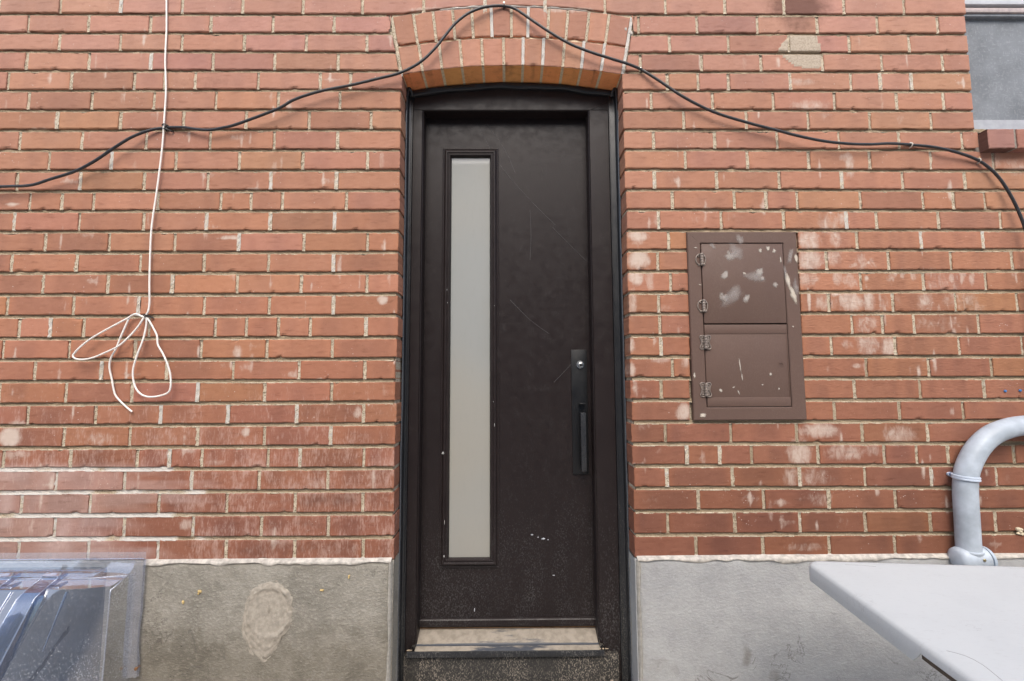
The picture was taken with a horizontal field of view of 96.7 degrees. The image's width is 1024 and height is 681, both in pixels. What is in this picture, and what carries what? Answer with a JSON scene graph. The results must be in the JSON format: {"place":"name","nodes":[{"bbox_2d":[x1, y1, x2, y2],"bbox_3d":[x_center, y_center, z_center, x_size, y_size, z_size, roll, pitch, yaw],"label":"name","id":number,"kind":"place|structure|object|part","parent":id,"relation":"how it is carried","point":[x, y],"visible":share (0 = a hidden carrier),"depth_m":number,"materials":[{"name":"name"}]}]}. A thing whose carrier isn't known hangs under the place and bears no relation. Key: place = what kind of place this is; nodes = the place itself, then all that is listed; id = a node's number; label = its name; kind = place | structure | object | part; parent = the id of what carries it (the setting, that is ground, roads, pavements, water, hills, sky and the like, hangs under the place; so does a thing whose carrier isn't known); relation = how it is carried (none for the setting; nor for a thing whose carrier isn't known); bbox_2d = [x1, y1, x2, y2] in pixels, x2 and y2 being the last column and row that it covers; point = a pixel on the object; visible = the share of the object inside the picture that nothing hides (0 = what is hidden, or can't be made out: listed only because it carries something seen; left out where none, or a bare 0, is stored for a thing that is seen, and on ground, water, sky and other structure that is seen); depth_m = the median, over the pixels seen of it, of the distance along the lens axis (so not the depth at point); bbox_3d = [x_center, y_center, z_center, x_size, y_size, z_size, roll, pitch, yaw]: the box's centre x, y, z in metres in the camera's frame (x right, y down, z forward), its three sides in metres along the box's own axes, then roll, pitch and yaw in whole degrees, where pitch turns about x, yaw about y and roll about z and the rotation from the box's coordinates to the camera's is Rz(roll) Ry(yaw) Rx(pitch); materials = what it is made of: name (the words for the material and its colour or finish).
{"place":"outdoors","nodes":[
{"label":"outdoors","id":0,"kind":"place"},
{"label":"ground","id":1,"kind":"structure","parent":0,"visible":0},
{"bbox_2d":[0,553,398,680],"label":"foundation wall","id":2,"kind":"structure","parent":1,"relation":"on","point":[263,619],"depth_m":1.59,"materials":[{"name":"concrete"}]},
{"bbox_2d":[0,567,106,680],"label":"basement window","id":3,"kind":"structure","parent":2,"relation":"attached to","point":[79,619],"depth_m":1.65,"materials":[{"name":"glass"}]},
{"bbox_2d":[0,572,106,680],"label":"window pane","id":4,"kind":"structure","parent":3,"relation":"in","point":[82,615],"depth_m":1.65,"materials":[{"name":"glass"}]},
{"bbox_2d":[0,567,106,572],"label":"window frame","id":5,"kind":"structure","parent":3,"relation":"in","point":[34,569],"depth_m":1.64,"materials":[{"name":"grey metal"}]},
{"bbox_2d":[0,552,143,680],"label":"well cover","id":6,"kind":"object","parent":2,"relation":"attached to","point":[42,583],"visible":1,"depth_m":1.51,"materials":[{"name":"clear plastic"}]},
{"bbox_2d":[0,0,1023,562],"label":"brick wall","id":7,"kind":"structure","parent":2,"relation":"on","point":[268,424],"depth_m":1.72,"materials":[{"name":"red brick"}]},
{"bbox_2d":[72,0,171,411],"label":"white wire","id":8,"kind":"object","parent":7,"relation":"attached to","point":[147,320],"visible":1,"depth_m":1.67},
{"bbox_2d":[0,4,1023,230],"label":"black cable","id":9,"kind":"object","parent":7,"relation":"attached to","point":[983,163],"visible":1,"depth_m":1.74,"materials":[{"name":"black rubber"}]},
{"bbox_2d":[162,123,173,131],"bbox_3d":[-1.318,-0.812,1.740,0.044,0.031,0.019,0,-5,0],"label":"wire tie","id":10,"kind":"object","parent":9,"relation":"attached to","point":[165,128],"visible":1,"depth_m":1.74,"materials":[{"name":"black plastic"}]},
{"bbox_2d":[397,82,631,680],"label":"door frame","id":11,"kind":"structure","parent":7,"relation":"attached to","point":[514,550],"depth_m":1.83,"materials":[{"name":"paint"}]},
{"bbox_2d":[419,118,595,626],"bbox_3d":[-0.019,0.076,1.846,0.713,2.065,0.092,0,-5,0],"label":"door leaf","id":12,"kind":"structure","parent":11,"relation":"in","point":[507,512],"depth_m":1.85,"materials":[{"name":"paint"}]},
{"bbox_2d":[686,232,806,419],"bbox_3d":[0.871,-0.059,1.700,0.416,0.705,0.043,0,-5,0],"label":"utility cabinet","id":13,"kind":"object","parent":7,"relation":"attached to","point":[746,349],"visible":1,"depth_m":1.69,"materials":[{"name":"brown metal"}]},
{"bbox_3d":[0.867,-0.236,1.714,0.308,0.346,0.021,0,-5,0],"label":"upper door","id":14,"kind":"part","parent":13,"relation":"part of","materials":[{"name":"brown paint"}]},
{"bbox_3d":[0.869,0.092,1.683,0.308,0.303,0.027,0,-5,0],"label":"lower door","id":15,"kind":"part","parent":13,"relation":"part of","materials":[{"name":"brown paint"}]},
{"bbox_2d":[946,415,1023,565],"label":"conduit","id":16,"kind":"object","parent":7,"relation":"attached to","point":[977,449],"visible":0.93,"depth_m":1.60,"materials":[{"name":"grey plastic"}]},
{"bbox_2d":[964,0,1023,152],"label":"window","id":17,"kind":"structure","parent":7,"relation":"attached to","point":[994,33],"depth_m":1.87,"materials":[{"name":"glass"}]},
{"bbox_2d":[1015,527,1023,535],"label":"foam lump","id":18,"kind":"object","parent":7,"relation":"attached to","point":[1019,530],"visible":1,"depth_m":1.64,"materials":[{"name":"beige"}]},
{"bbox_2d":[629,551,1023,680],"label":"foundation wall","id":19,"kind":"structure","parent":1,"relation":"on","point":[766,617],"depth_m":1.60,"materials":[{"name":"concrete"}]},
{"bbox_2d":[809,561,1023,680],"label":"folding table","id":20,"kind":"object","parent":1,"relation":"on","point":[958,622],"visible":1,"depth_m":1.01,"materials":[{"name":"white plastic"}]}
]}

